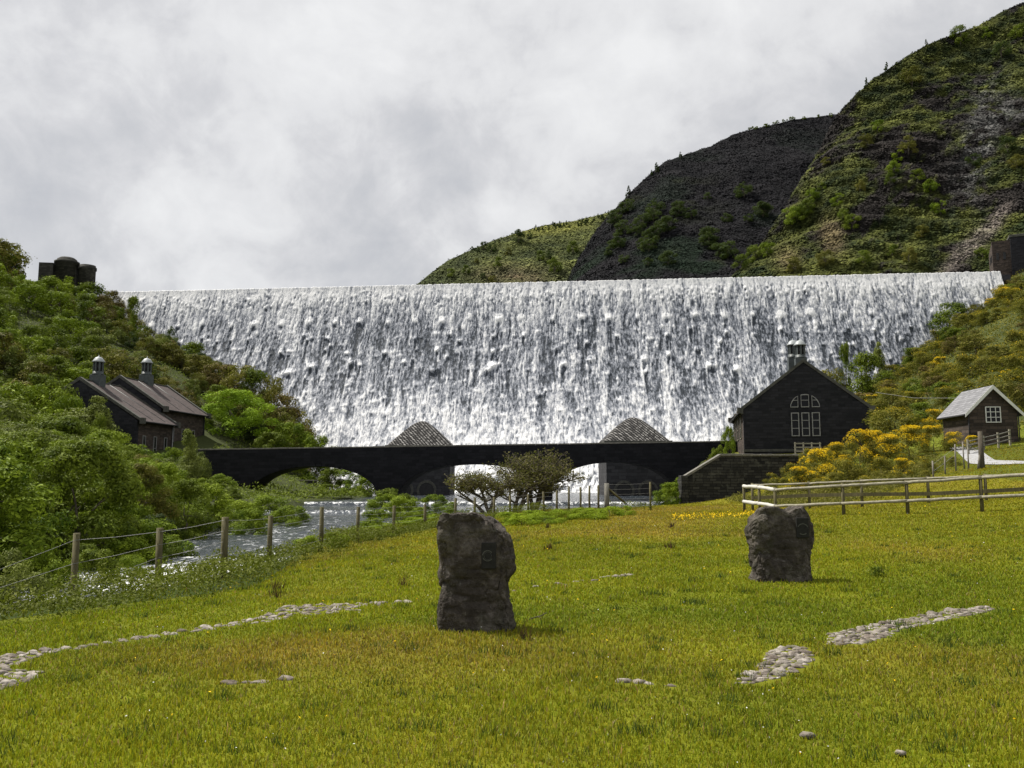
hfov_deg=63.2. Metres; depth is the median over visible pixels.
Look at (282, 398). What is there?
tree
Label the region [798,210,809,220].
tree
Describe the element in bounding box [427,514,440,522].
bramble clump
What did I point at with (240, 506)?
bush
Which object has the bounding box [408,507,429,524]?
bush
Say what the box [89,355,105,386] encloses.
roof ventilator
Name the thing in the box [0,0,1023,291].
sky
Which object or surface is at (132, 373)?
tree
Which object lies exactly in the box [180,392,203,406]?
tree
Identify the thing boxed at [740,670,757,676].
cobblestone
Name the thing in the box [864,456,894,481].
gorse bush
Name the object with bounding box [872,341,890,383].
tree
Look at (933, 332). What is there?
gorse bush
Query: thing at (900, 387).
gorse bush
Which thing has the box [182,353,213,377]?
tree
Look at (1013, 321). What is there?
scrub
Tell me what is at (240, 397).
tree
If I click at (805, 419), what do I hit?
window
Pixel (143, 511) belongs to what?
bush
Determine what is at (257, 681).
cobblestone
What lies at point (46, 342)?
tree
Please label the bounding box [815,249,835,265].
tree
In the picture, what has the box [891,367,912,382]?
gorse bush
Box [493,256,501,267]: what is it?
tree
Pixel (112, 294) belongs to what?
tree
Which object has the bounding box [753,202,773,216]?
tree
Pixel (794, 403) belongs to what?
window
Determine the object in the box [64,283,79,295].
tree
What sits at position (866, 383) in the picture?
tree
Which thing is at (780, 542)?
standing stone
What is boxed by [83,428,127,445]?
bush
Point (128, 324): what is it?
tree
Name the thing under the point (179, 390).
tree
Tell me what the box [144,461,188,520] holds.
bush
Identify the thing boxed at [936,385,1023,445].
hut
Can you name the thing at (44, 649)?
cobblestone
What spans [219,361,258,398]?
tree
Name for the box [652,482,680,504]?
bush
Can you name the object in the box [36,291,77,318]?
tree
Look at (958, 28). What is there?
tree
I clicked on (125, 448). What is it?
bush
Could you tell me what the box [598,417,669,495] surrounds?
stone building
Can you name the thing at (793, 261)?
tree
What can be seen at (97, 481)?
bush
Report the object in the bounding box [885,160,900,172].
tree
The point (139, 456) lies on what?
bush
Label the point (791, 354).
roof ventilator
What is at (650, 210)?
tree
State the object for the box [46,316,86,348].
tree
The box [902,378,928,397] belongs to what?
bush
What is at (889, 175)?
tree
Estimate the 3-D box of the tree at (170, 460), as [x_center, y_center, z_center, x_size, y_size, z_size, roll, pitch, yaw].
[-23.189,6.334,55.428,3.560,2.956,4.277,5,-8,-35]
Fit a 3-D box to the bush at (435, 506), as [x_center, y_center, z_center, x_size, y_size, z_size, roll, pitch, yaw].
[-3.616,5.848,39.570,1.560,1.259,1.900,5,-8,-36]
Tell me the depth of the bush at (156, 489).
35.69 m
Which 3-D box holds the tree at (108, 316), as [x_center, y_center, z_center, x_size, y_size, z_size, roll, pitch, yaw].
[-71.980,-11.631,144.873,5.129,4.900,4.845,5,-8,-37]
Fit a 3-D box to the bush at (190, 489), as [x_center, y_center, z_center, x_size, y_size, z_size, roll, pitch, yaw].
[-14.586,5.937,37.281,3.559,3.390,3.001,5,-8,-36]
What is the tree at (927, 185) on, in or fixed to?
on the hill at (985, 45)
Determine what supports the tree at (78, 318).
on the ground at (210, 440)
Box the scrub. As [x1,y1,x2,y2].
[869,271,1023,443]
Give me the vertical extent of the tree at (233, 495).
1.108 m
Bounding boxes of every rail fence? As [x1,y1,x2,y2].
[742,484,776,511]
[751,473,1023,509]
[773,474,1023,514]
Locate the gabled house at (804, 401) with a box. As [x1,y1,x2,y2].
[728,359,874,453]
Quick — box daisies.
[126,506,1017,765]
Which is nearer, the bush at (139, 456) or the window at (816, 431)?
the bush at (139, 456)
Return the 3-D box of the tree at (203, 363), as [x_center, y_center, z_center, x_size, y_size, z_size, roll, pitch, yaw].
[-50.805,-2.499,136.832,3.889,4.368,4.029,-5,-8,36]
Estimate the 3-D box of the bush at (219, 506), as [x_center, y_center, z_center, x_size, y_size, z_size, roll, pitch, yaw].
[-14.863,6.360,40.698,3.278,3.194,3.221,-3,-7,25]
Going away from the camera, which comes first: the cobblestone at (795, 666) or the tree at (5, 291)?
the cobblestone at (795, 666)
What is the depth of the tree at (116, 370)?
111.26 m
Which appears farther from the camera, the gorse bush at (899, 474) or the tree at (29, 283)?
the tree at (29, 283)
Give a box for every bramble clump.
[293,535,318,550]
[323,531,350,547]
[345,526,372,540]
[369,523,400,536]
[391,517,431,528]
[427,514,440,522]
[494,511,521,522]
[502,513,541,525]
[522,510,548,520]
[526,511,566,523]
[541,509,580,519]
[566,507,597,517]
[574,508,609,519]
[592,506,628,515]
[608,505,636,515]
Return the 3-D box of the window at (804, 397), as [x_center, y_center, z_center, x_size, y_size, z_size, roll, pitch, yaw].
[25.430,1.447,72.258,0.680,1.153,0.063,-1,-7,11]
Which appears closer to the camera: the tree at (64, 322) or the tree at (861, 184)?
the tree at (64, 322)
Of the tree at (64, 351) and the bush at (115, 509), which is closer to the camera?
the bush at (115, 509)
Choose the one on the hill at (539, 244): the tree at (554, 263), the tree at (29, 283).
the tree at (554, 263)
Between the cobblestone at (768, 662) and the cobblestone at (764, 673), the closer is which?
the cobblestone at (764, 673)
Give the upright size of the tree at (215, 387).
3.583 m
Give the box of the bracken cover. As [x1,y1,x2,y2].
[731,2,1023,277]
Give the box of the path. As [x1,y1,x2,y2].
[951,446,1023,463]
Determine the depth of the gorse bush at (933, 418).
65.49 m
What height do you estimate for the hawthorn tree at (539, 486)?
3.426 m
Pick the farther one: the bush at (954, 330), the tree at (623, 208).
the tree at (623, 208)
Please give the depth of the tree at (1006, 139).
209.12 m
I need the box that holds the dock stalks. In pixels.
[267,522,676,640]
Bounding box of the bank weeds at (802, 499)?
[726,454,956,507]
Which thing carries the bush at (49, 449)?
on the ground at (210, 440)
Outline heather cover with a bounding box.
[567,114,835,281]
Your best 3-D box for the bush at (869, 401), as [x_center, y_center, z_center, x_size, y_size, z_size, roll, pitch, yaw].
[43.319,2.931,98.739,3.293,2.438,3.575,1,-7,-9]
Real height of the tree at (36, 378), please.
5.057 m
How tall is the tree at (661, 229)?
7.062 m
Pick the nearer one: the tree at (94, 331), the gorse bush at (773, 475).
the gorse bush at (773, 475)
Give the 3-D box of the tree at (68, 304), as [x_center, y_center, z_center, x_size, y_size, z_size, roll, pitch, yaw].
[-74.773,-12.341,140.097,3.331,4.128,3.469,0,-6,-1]
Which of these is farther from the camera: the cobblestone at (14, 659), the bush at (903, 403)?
the bush at (903, 403)
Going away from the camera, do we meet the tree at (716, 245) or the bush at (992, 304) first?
the bush at (992, 304)
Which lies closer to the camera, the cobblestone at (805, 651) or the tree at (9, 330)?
the cobblestone at (805, 651)
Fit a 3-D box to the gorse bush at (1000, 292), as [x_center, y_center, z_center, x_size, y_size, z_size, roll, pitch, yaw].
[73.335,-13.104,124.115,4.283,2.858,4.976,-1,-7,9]
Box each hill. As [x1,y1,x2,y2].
[418,213,609,284]
[568,114,836,280]
[741,2,1023,276]
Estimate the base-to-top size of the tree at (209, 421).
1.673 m
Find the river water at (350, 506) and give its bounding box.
[0,490,662,614]
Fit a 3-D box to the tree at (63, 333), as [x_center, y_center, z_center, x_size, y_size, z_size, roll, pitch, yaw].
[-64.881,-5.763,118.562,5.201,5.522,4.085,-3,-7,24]
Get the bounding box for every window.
[142,435,145,448]
[153,437,156,451]
[164,438,166,449]
[734,413,735,440]
[736,411,738,440]
[739,414,741,438]
[790,396,797,407]
[791,413,799,435]
[800,394,808,406]
[801,412,809,435]
[811,395,819,406]
[812,412,820,435]
[985,406,1001,422]
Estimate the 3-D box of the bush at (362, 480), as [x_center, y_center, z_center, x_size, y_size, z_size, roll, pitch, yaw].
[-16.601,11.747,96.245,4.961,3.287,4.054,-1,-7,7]
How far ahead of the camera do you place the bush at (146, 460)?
44.85 m
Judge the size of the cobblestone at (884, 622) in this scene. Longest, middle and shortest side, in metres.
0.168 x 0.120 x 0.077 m
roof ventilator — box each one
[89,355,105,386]
[139,357,153,385]
[787,338,795,370]
[794,338,806,367]
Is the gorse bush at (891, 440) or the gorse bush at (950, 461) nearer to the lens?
the gorse bush at (950, 461)
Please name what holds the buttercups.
on the ground at (210, 440)
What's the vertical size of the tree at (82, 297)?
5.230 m
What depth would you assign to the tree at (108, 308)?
148.83 m
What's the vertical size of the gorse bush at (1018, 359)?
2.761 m
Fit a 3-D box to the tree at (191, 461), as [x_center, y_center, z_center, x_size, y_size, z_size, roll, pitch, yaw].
[-22.519,5.744,57.801,2.009,5.384,2.817,5,-8,-39]
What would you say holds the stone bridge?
on the ground at (210, 440)
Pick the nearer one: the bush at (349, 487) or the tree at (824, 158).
the bush at (349, 487)
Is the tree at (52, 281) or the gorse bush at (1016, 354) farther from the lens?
the tree at (52, 281)
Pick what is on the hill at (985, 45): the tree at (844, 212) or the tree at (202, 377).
the tree at (844, 212)
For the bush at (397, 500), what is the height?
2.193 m
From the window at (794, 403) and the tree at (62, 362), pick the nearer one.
the window at (794, 403)
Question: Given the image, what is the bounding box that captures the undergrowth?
[0,280,373,532]
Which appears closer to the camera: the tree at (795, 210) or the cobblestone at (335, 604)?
the cobblestone at (335, 604)
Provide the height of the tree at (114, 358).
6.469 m
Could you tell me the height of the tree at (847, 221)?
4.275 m
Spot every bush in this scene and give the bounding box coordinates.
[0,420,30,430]
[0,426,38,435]
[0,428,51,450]
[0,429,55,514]
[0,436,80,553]
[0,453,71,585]
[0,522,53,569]
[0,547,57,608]
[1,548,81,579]
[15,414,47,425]
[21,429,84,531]
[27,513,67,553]
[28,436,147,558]
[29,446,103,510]
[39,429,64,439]
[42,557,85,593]
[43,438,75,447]
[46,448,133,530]
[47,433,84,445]
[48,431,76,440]
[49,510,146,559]
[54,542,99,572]
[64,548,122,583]
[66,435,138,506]
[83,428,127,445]
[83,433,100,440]
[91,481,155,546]
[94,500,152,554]
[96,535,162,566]
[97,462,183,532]
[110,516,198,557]
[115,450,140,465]
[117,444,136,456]
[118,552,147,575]
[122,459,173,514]
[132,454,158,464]
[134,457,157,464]
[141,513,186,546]
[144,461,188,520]
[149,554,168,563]
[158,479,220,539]
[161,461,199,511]
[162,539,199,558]
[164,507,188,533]
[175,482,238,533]
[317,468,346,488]
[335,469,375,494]
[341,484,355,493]
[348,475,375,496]
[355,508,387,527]
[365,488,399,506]
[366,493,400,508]
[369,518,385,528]
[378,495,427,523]
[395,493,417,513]
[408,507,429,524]
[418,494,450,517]
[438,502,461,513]
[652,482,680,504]
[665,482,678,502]
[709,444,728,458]
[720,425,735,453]
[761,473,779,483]
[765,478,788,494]
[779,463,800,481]
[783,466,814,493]
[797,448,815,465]
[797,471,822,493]
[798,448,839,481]
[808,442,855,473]
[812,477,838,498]
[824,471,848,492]
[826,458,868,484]
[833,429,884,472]
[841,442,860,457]
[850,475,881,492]
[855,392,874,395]
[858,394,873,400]
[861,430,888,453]
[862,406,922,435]
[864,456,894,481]
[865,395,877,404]
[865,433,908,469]
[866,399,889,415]
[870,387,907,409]
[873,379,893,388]
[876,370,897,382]
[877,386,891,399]
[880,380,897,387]
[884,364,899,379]
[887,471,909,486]
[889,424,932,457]
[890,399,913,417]
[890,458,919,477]
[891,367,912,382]
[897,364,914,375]
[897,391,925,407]
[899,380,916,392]
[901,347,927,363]
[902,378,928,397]
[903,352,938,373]
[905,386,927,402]
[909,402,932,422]
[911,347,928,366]
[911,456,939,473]
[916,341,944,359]
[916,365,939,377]
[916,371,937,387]
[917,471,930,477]
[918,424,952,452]
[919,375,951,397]
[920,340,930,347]
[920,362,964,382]
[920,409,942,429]
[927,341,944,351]
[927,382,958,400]
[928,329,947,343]
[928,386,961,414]
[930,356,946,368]
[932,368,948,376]
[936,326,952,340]
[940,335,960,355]
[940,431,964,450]
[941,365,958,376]
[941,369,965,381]
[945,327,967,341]
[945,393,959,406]
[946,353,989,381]
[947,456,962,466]
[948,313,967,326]
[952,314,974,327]
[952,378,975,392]
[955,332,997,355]
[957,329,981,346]
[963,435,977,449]
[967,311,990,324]
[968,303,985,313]
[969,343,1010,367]
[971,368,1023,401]
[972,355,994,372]
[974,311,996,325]
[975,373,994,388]
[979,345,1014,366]
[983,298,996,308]
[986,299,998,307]
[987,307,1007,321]
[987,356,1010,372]
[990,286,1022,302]
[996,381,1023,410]
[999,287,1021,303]
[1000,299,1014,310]
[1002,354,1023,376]
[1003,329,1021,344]
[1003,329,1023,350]
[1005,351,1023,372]
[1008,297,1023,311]
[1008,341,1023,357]
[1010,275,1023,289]
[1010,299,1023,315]
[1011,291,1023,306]
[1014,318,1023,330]
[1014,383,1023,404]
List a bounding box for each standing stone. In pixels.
[436,512,516,631]
[744,506,814,582]
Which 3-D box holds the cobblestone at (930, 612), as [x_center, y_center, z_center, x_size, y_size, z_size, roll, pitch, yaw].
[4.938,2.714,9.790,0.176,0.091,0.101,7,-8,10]
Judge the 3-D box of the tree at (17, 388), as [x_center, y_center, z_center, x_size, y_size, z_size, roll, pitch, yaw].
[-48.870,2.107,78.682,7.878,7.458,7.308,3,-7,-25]
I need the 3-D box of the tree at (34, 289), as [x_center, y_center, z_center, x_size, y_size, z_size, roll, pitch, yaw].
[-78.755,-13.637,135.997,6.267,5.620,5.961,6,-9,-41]
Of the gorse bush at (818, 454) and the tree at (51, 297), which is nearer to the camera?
the gorse bush at (818, 454)
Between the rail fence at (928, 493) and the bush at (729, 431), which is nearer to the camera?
the rail fence at (928, 493)
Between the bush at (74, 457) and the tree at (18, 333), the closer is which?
the bush at (74, 457)
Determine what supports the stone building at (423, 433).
on the ground at (210, 440)
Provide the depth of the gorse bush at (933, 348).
119.30 m
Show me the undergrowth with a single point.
(252, 494)
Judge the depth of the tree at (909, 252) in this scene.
189.39 m
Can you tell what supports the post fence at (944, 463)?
on the ground at (210, 440)
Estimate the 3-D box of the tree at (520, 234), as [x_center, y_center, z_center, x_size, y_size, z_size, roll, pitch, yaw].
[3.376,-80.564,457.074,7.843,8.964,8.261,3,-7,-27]
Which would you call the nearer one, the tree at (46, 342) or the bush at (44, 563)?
the bush at (44, 563)
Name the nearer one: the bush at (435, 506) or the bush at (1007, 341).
the bush at (435, 506)
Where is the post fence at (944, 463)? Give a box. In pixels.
[932,442,976,476]
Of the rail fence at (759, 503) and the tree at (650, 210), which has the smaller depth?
the rail fence at (759, 503)
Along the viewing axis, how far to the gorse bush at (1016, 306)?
107.50 m
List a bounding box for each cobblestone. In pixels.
[0,660,12,663]
[0,666,12,670]
[0,679,16,683]
[3,683,18,686]
[7,658,20,660]
[19,677,34,682]
[23,670,44,674]
[26,672,37,677]
[38,647,51,650]
[220,680,240,684]
[251,680,267,683]
[276,675,293,680]
[330,603,341,606]
[615,678,632,682]
[633,679,645,683]
[737,677,754,680]
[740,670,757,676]
[757,660,773,665]
[758,669,771,672]
[759,672,771,674]
[766,654,779,659]
[770,670,788,676]
[772,668,786,671]
[774,648,785,650]
[776,660,790,663]
[786,645,801,648]
[788,650,799,653]
[789,653,803,656]
[791,665,805,667]
[797,658,810,662]
[798,649,811,653]
[847,633,859,636]
[858,639,870,642]
[861,634,876,637]
[869,623,880,626]
[878,621,890,623]
[878,633,891,636]
[903,619,917,622]
[926,611,937,614]
[943,607,955,610]
[974,609,986,612]
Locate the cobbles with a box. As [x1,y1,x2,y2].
[9,573,988,678]
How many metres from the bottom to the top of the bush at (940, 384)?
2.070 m
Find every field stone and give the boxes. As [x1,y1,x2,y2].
[799,731,815,739]
[894,750,906,755]
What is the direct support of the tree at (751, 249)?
on the hill at (985, 45)
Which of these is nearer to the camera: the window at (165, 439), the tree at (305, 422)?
the window at (165, 439)
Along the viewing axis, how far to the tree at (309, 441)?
109.38 m
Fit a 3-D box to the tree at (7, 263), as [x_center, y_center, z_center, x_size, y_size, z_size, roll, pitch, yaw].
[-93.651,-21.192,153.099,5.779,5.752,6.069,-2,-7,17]
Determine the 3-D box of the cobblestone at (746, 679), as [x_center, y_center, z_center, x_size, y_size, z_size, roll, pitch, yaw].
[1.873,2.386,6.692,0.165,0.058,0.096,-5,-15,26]
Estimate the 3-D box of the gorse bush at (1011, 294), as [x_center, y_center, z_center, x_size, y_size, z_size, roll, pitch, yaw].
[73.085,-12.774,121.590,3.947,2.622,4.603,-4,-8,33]
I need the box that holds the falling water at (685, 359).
[97,271,1003,491]
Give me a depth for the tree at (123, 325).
140.39 m
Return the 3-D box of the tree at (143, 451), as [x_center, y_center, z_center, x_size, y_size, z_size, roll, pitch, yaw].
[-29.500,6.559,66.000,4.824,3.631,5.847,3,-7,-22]
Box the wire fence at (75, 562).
[0,482,651,604]
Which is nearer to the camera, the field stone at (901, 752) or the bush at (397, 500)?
the field stone at (901, 752)
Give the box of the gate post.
[977,431,984,468]
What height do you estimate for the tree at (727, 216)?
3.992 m
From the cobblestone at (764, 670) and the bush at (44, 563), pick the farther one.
the bush at (44, 563)
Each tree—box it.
[0,238,34,279]
[0,255,17,280]
[0,263,11,288]
[0,269,29,298]
[0,286,18,310]
[0,291,18,320]
[0,294,15,323]
[0,306,12,347]
[0,312,19,330]
[0,327,21,364]
[0,330,29,374]
[0,337,43,370]
[0,344,40,381]
[0,370,12,397]
[0,380,42,413]
[0,392,39,427]
[0,399,37,420]
[0,422,52,445]
[2,378,41,404]
[6,323,24,341]
[10,283,50,314]
[11,383,69,417]
[16,360,52,391]
[18,278,48,307]
[18,334,55,360]
[19,323,48,356]
[26,372,53,395]
[29,378,84,415]
[30,415,88,435]
[32,415,93,435]
[33,354,75,388]
[35,347,72,384]
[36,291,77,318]
[37,324,71,355]
[38,316,59,334]
[38,406,67,416]
[40,275,75,297]
[44,290,54,306]
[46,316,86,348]
[48,394,84,416]
[52,309,77,329]
[54,405,122,432]
[56,345,91,375]
[58,299,76,317]
[58,367,92,385]
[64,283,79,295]
[67,316,85,335]
[70,320,99,347]
[71,300,107,327]
[71,360,111,382]
[73,290,96,309]
[74,281,108,310]
[75,293,92,318]
[76,326,119,359]
[79,335,103,361]
[79,412,106,433]
[81,395,115,429]
[84,303,114,327]
[88,346,128,379]
[90,301,120,321]
[94,296,116,318]
[96,314,112,332]
[100,290,126,319]
[105,362,141,382]
[107,326,126,344]
[109,305,126,328]
[110,318,133,338]
[114,431,143,454]
[115,307,130,326]
[117,350,135,365]
[120,321,136,337]
[121,314,146,331]
[121,356,160,379]
[123,331,137,348]
[126,354,157,372]
[126,369,153,379]
[127,295,141,331]
[128,444,163,460]
[132,325,151,341]
[133,350,147,366]
[134,337,155,356]
[136,329,156,346]
[146,334,171,357]
[152,447,184,465]
[153,342,173,360]
[153,364,170,384]
[153,457,190,478]
[155,377,176,390]
[161,343,184,366]
[165,326,176,343]
[167,349,190,369]
[170,381,193,397]
[176,428,202,479]
[176,451,212,485]
[177,341,207,365]
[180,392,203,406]
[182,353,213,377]
[182,379,201,401]
[189,372,209,391]
[193,356,210,375]
[193,379,208,390]
[196,365,209,375]
[197,477,214,496]
[199,388,279,440]
[200,362,236,385]
[201,513,221,532]
[204,384,227,402]
[204,473,237,493]
[205,417,215,427]
[206,372,221,391]
[208,391,224,407]
[211,361,224,374]
[211,392,253,416]
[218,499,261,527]
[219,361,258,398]
[220,407,252,436]
[222,487,243,500]
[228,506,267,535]
[238,367,272,404]
[239,393,266,419]
[240,402,276,436]
[243,419,265,443]
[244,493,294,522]
[250,431,289,447]
[257,375,284,418]
[261,406,296,445]
[269,392,302,426]
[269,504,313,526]
[272,421,310,470]
[278,419,301,447]
[288,409,311,429]
[293,433,329,485]
[297,425,316,474]
[320,445,342,487]
[443,466,529,513]
[447,268,454,277]
[461,265,470,274]
[474,452,567,512]
[480,241,486,249]
[486,243,496,251]
[488,275,496,282]
[489,447,590,509]
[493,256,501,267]
[505,247,511,254]
[510,229,525,243]
[536,250,545,260]
[545,250,551,258]
[547,257,562,272]
[567,241,578,252]
[604,247,611,255]
[606,209,622,223]
[610,232,626,247]
[614,219,628,233]
[617,199,635,212]
[618,254,629,263]
[625,223,637,233]
[630,225,643,235]
[632,213,649,230]
[637,235,659,251]
[641,226,660,239]
[642,257,652,265]
[643,208,661,222]
[644,198,665,215]
[648,220,669,237]
[657,215,678,231]
[658,250,678,265]
[669,207,682,217]
[671,200,685,213]
[682,206,697,218]
[698,226,719,240]
[698,231,717,245]
[703,192,711,199]
[707,241,716,249]
[709,242,726,256]
[717,240,738,258]
[720,212,733,221]
[731,253,748,267]
[733,181,753,197]
[743,213,753,221]
[745,244,762,262]
[752,201,768,215]
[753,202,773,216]
[759,242,774,256]
[782,206,801,227]
[785,256,801,272]
[798,198,815,213]
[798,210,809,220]
[805,187,821,199]
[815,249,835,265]
[817,182,825,189]
[820,157,830,165]
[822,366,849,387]
[829,193,843,206]
[837,208,849,219]
[838,341,854,392]
[841,214,861,229]
[847,351,882,393]
[854,180,865,190]
[855,250,872,265]
[858,133,873,146]
[871,119,883,131]
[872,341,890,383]
[884,172,896,184]
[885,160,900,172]
[887,244,897,255]
[890,149,903,161]
[896,135,918,153]
[897,65,922,86]
[900,247,917,262]
[908,168,925,180]
[915,224,929,237]
[922,178,940,192]
[928,301,968,331]
[930,200,946,215]
[948,24,970,44]
[964,153,982,165]
[974,247,989,258]
[981,26,992,37]
[990,40,1012,57]
[998,135,1017,152]
[1005,154,1023,168]
[1007,22,1023,38]
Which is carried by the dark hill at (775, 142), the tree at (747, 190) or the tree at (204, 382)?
the tree at (747, 190)
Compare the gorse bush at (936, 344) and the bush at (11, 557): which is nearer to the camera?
the bush at (11, 557)
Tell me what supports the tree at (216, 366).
on the ground at (210, 440)
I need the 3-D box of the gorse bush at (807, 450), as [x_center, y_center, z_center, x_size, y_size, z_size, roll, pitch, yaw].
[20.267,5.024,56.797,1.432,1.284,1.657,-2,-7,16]
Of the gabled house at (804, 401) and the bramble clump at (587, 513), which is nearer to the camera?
the bramble clump at (587, 513)
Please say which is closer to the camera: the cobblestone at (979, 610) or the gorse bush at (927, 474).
the cobblestone at (979, 610)
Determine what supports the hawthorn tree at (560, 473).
on the ground at (210, 440)
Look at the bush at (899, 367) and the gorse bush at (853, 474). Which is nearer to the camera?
the gorse bush at (853, 474)
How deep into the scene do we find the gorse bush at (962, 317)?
121.58 m
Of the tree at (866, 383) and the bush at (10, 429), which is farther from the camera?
the tree at (866, 383)
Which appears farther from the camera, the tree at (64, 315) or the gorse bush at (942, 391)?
the tree at (64, 315)
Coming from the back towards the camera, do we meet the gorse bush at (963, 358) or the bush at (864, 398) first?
the bush at (864, 398)
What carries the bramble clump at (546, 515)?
on the ground at (210, 440)
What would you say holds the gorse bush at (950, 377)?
on the ground at (210, 440)
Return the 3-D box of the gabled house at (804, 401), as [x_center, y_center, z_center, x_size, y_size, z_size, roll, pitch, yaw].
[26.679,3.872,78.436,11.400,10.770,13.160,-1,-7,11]
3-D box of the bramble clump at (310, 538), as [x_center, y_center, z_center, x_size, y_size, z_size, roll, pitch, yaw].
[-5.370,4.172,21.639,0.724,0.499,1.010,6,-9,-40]
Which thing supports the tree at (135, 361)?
on the ground at (210, 440)
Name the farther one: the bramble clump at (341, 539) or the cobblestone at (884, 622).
the bramble clump at (341, 539)
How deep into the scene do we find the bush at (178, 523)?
36.26 m
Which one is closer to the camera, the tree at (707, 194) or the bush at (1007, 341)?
the bush at (1007, 341)
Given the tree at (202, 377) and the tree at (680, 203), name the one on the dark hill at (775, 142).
the tree at (680, 203)
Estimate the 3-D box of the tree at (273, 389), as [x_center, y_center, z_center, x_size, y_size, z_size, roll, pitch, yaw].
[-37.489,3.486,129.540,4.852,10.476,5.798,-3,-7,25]
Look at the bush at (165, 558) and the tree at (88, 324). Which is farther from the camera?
the tree at (88, 324)
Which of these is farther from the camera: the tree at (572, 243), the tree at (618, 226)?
the tree at (572, 243)
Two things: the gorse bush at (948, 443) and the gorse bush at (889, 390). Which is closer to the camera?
the gorse bush at (948, 443)
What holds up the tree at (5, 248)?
on the ground at (210, 440)
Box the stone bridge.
[197,441,737,499]
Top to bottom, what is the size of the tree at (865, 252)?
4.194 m
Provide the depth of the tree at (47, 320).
125.50 m
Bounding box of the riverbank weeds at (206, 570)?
[0,500,655,622]
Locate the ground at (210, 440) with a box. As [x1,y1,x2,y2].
[0,272,1023,767]
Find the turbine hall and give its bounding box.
[49,375,210,451]
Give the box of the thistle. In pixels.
[865,563,889,576]
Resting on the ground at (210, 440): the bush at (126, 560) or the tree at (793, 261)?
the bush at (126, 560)
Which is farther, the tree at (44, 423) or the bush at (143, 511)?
the tree at (44, 423)
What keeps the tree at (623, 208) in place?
on the dark hill at (775, 142)
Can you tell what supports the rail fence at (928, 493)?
on the ground at (210, 440)
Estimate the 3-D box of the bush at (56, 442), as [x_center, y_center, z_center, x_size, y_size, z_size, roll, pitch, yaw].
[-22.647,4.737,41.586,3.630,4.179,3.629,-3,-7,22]
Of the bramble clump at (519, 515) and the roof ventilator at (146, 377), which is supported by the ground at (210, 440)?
the bramble clump at (519, 515)
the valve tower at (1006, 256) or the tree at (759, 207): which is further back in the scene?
the tree at (759, 207)
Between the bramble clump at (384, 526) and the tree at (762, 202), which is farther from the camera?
the tree at (762, 202)
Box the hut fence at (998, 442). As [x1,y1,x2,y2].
[966,429,1011,453]
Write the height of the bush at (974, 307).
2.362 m
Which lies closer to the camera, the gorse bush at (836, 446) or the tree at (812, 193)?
the gorse bush at (836, 446)
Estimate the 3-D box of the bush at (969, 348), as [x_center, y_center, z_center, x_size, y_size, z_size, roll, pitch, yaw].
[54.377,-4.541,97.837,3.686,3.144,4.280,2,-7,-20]
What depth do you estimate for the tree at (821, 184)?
221.31 m
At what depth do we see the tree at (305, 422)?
126.03 m
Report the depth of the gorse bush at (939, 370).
96.36 m
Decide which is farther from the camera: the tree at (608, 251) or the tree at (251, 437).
the tree at (608, 251)
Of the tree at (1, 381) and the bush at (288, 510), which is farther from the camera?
the tree at (1, 381)
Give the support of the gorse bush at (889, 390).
on the ground at (210, 440)
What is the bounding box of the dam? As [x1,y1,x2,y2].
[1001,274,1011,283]
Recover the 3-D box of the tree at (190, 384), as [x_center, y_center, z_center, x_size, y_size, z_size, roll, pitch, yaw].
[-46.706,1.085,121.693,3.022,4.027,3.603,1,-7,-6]
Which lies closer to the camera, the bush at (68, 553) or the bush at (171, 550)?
the bush at (68, 553)
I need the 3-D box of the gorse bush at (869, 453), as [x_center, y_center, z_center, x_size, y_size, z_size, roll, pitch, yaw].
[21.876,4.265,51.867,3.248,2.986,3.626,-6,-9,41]
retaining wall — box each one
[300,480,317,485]
[678,454,807,503]
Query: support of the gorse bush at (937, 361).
on the ground at (210, 440)
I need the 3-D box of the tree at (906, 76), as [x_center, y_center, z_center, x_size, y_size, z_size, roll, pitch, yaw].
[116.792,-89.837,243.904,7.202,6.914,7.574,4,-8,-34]
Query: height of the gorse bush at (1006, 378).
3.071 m
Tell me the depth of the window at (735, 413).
82.42 m
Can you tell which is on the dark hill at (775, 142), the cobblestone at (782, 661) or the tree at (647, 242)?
the tree at (647, 242)
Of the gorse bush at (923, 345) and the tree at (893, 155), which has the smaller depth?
the gorse bush at (923, 345)
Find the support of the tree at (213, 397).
on the ground at (210, 440)
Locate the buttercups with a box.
[105,509,1015,752]
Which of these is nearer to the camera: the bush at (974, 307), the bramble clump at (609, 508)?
the bramble clump at (609, 508)
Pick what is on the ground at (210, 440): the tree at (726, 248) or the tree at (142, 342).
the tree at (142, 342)
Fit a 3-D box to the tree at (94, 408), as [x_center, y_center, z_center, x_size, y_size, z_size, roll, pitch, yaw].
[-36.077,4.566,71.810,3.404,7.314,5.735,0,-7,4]
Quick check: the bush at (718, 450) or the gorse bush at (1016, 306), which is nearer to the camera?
the bush at (718, 450)
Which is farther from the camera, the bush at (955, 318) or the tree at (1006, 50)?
the tree at (1006, 50)
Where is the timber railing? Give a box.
[794,442,820,453]
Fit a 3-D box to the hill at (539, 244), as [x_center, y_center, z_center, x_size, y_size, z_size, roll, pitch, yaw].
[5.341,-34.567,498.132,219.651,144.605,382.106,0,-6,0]
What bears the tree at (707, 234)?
on the dark hill at (775, 142)
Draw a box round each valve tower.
[38,256,96,291]
[989,233,1023,276]
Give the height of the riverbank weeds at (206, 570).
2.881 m
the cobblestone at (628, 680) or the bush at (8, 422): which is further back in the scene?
the bush at (8, 422)
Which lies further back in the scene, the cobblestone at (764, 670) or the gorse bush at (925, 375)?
the gorse bush at (925, 375)

